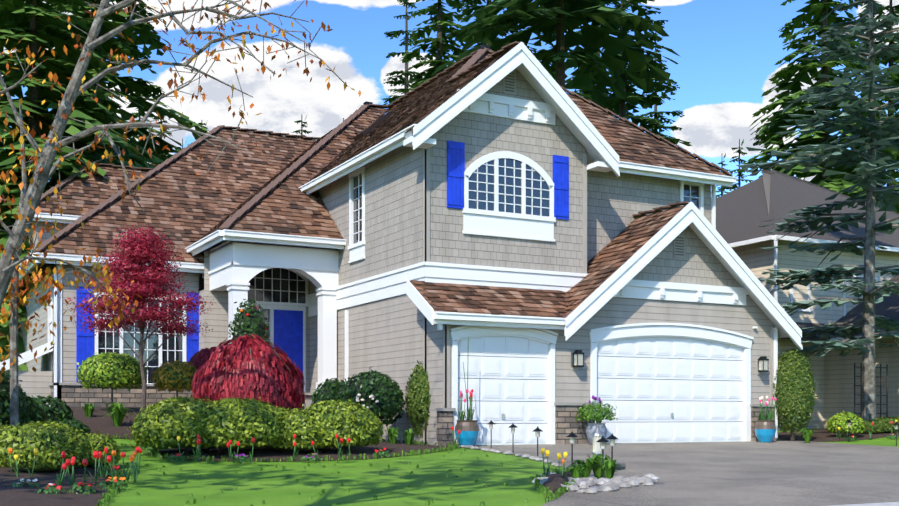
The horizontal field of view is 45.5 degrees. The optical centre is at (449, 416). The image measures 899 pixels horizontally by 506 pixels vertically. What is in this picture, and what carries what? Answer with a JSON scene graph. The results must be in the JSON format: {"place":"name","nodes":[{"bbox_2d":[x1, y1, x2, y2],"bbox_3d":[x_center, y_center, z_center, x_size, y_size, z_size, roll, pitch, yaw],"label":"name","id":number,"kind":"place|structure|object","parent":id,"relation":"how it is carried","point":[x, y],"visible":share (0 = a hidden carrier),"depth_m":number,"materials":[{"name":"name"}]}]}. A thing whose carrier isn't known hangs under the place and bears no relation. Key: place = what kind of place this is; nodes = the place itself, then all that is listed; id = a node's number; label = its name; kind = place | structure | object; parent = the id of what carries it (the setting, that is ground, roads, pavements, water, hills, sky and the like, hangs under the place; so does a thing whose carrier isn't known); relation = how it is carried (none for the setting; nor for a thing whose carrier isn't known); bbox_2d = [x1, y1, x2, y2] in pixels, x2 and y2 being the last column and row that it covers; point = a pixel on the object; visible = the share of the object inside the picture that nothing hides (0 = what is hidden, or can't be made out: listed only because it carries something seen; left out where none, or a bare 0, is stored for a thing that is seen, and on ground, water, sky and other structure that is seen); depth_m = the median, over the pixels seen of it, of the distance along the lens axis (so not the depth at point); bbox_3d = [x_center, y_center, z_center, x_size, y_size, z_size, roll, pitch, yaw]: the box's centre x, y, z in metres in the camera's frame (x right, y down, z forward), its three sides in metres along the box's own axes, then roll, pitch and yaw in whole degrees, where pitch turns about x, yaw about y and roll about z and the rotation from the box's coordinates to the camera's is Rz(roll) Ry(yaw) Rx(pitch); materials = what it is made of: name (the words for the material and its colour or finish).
{"place":"outdoors","nodes":[
{"label":"outdoors","id":0,"kind":"place"},
{"bbox_2d":[152,360,197,392],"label":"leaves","id":1,"kind":"object","parent":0,"point":[173,382],"visible":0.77,"depth_m":26.34,"materials":[{"name":"green plant"}]},
{"bbox_2d":[0,298,404,436],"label":"shrubs","id":2,"kind":"object","parent":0,"point":[25,401],"visible":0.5,"depth_m":24.00,"materials":[{"name":"green plant"}]},
{"bbox_2d":[188,346,216,369],"bbox_3d":[-6.043,-1.258,27.616,1.663,1.136,1.655,0,0,2],"label":"purple shrub","id":3,"kind":"object","parent":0,"point":[198,359],"visible":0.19,"depth_m":27.15,"materials":[{"name":"purple plant"}]},
{"bbox_2d":[4,68,776,445],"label":"house walls","id":4,"kind":"structure","parent":0,"point":[386,334],"depth_m":26.51,"materials":[{"name":"grey wood"}]},
{"bbox_2d":[0,70,777,444],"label":"house trim","id":5,"kind":"structure","parent":4,"relation":"attached to","point":[660,382],"depth_m":26.38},
{"bbox_2d":[6,41,802,349],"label":"house roof","id":6,"kind":"structure","parent":4,"relation":"on","point":[602,155],"depth_m":27.08,"materials":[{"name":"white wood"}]},
{"bbox_2d":[34,46,727,316],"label":"house roof shakes","id":7,"kind":"object","parent":6,"relation":"attached to","point":[163,183],"visible":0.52,"depth_m":30.21,"materials":[{"name":"brown wood"}]},
{"bbox_2d":[0,0,898,197],"label":"sky","id":8,"kind":"structure","parent":0,"point":[729,51],"materials":[{"name":"blue"}]},
{"bbox_2d":[106,429,898,505],"bbox_3d":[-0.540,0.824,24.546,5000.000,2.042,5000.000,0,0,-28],"label":"ground","id":9,"kind":"structure","parent":0,"point":[271,485],"depth_m":15.04,"materials":[{"name":"green plant"}]},
{"bbox_2d":[64,223,216,411],"bbox_3d":[-7.213,-2.146,25.071,3.445,4.834,3.038,0,0,-28],"label":"red maple tree","id":10,"kind":"object","parent":9,"relation":"on","point":[143,245],"depth_m":24.88,"materials":[{"name":"red plant"}]},
{"bbox_2d":[0,0,347,426],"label":"tree","id":11,"kind":"object","parent":9,"relation":"on","point":[35,190],"visible":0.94,"depth_m":17.55,"materials":[{"name":"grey plant"}]},
{"bbox_2d":[12,0,332,271],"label":"brown tree leaves","id":12,"kind":"object","parent":11,"relation":"on","point":[171,82],"visible":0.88,"depth_m":17.21,"materials":[{"name":"brown plant"}]},
{"bbox_2d":[0,0,360,393],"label":"autumn tree leaves","id":13,"kind":"object","parent":11,"relation":"attached to","point":[35,281],"visible":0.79,"depth_m":18.26,"materials":[{"name":"orange plant"}]},
{"bbox_2d":[190,334,305,409],"bbox_3d":[-4.086,-0.458,21.535,2.274,2.427,2.331,0,0,-28],"label":"weeping maple","id":14,"kind":"object","parent":9,"relation":"on","point":[265,374],"depth_m":20.84,"materials":[{"name":"red plant"}]},
{"bbox_2d":[96,433,779,505],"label":"lawn edge tufts","id":15,"kind":"object","parent":9,"relation":"on","point":[112,490],"visible":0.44,"depth_m":16.24,"materials":[{"name":"green plant"}]},
{"bbox_2d":[0,306,898,440],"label":"shrub","id":16,"kind":"object","parent":9,"relation":"on","point":[261,334],"depth_m":25.45,"materials":[{"name":"green plant"}]},
{"bbox_2d":[0,407,898,505],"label":"mulch beds","id":17,"kind":"object","parent":9,"relation":"on","point":[23,495],"visible":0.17,"depth_m":19.33,"materials":[{"name":"brown soil"}]},
{"bbox_2d":[0,394,388,470],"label":"boxwood hedge","id":18,"kind":"object","parent":17,"relation":"on","point":[376,427],"depth_m":18.97,"materials":[{"name":"green plant"}]},
{"bbox_2d":[56,402,818,478],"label":"green plants","id":19,"kind":"object","parent":17,"relation":"on","point":[596,464],"visible":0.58,"depth_m":22.85,"materials":[{"name":"green plant"}]},
{"bbox_2d":[11,404,898,494],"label":"tulip leaves","id":20,"kind":"object","parent":17,"relation":"on","point":[50,489],"visible":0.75,"depth_m":14.88,"materials":[{"name":"green plant"}]},
{"bbox_2d":[404,348,898,436],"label":"shrubs","id":21,"kind":"object","parent":17,"relation":"on","point":[798,419],"visible":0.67,"depth_m":27.84,"materials":[{"name":"green plant"}]},
{"bbox_2d":[8,337,896,489],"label":"flowers","id":22,"kind":"object","parent":9,"relation":"on","point":[467,431],"visible":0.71,"depth_m":22.66,"materials":[{"name":"red plant"}]},
{"bbox_2d":[575,400,617,421],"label":"potted plant leaves","id":23,"kind":"object","parent":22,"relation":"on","point":[598,407],"visible":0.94,"depth_m":24.61,"materials":[{"name":"green plant"}]},
{"bbox_2d":[28,0,894,195],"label":"tree trunks","id":24,"kind":"object","parent":9,"relation":"on","point":[33,123],"visible":0.1,"depth_m":49.24,"materials":[{"name":"brown plant"}]},
{"bbox_2d":[0,0,898,370],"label":"evergreen trees","id":25,"kind":"object","parent":24,"relation":"attached to","point":[54,32],"visible":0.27,"depth_m":45.98,"materials":[{"name":"green plant"}]},
{"bbox_2d":[140,0,898,197],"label":"evergreen trees","id":26,"kind":"object","parent":24,"relation":"attached to","point":[488,25],"visible":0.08,"depth_m":48.86,"materials":[{"name":"green plant"}]},
{"bbox_2d":[76,352,864,433],"bbox_3d":[1.097,-0.574,28.170,20.944,2.078,1.725,0,0,-10],"label":"yellow green shrub","id":27,"kind":"object","parent":9,"relation":"on","point":[103,385],"depth_m":26.15,"materials":[{"name":"plant"}]},
{"bbox_2d":[459,420,898,493],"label":"path lantern lights","id":28,"kind":"object","parent":9,"relation":"on","point":[612,484],"visible":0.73,"depth_m":15.18,"materials":[{"name":"grey metal"}]},
{"bbox_2d":[716,170,898,429],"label":"neighbour house","id":29,"kind":"structure","parent":9,"relation":"on","point":[742,212],"depth_m":36.61,"materials":[{"name":"grey"}]},
{"bbox_2d":[728,235,898,340],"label":"trim","id":30,"kind":"structure","parent":29,"relation":"attached to","point":[774,238],"depth_m":35.61,"materials":[{"name":"white wood"}]},
{"bbox_2d":[736,0,898,433],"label":"blue cedar","id":31,"kind":"object","parent":9,"relation":"on","point":[885,134],"depth_m":30.48,"materials":[{"name":"plant"}]},
{"bbox_2d":[854,363,887,417],"bbox_3d":[13.034,-0.692,32.457,1.926,2.400,0.474,0,0,-10],"label":"trellis post","id":32,"kind":"object","parent":9,"relation":"on","point":[880,386],"visible":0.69,"depth_m":32.60,"materials":[{"name":"brown wood"}]},
{"bbox_2d":[475,441,898,505],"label":"driveway","id":33,"kind":"structure","parent":0,"point":[772,473],"depth_m":16.67,"materials":[{"name":"grey concrete"}]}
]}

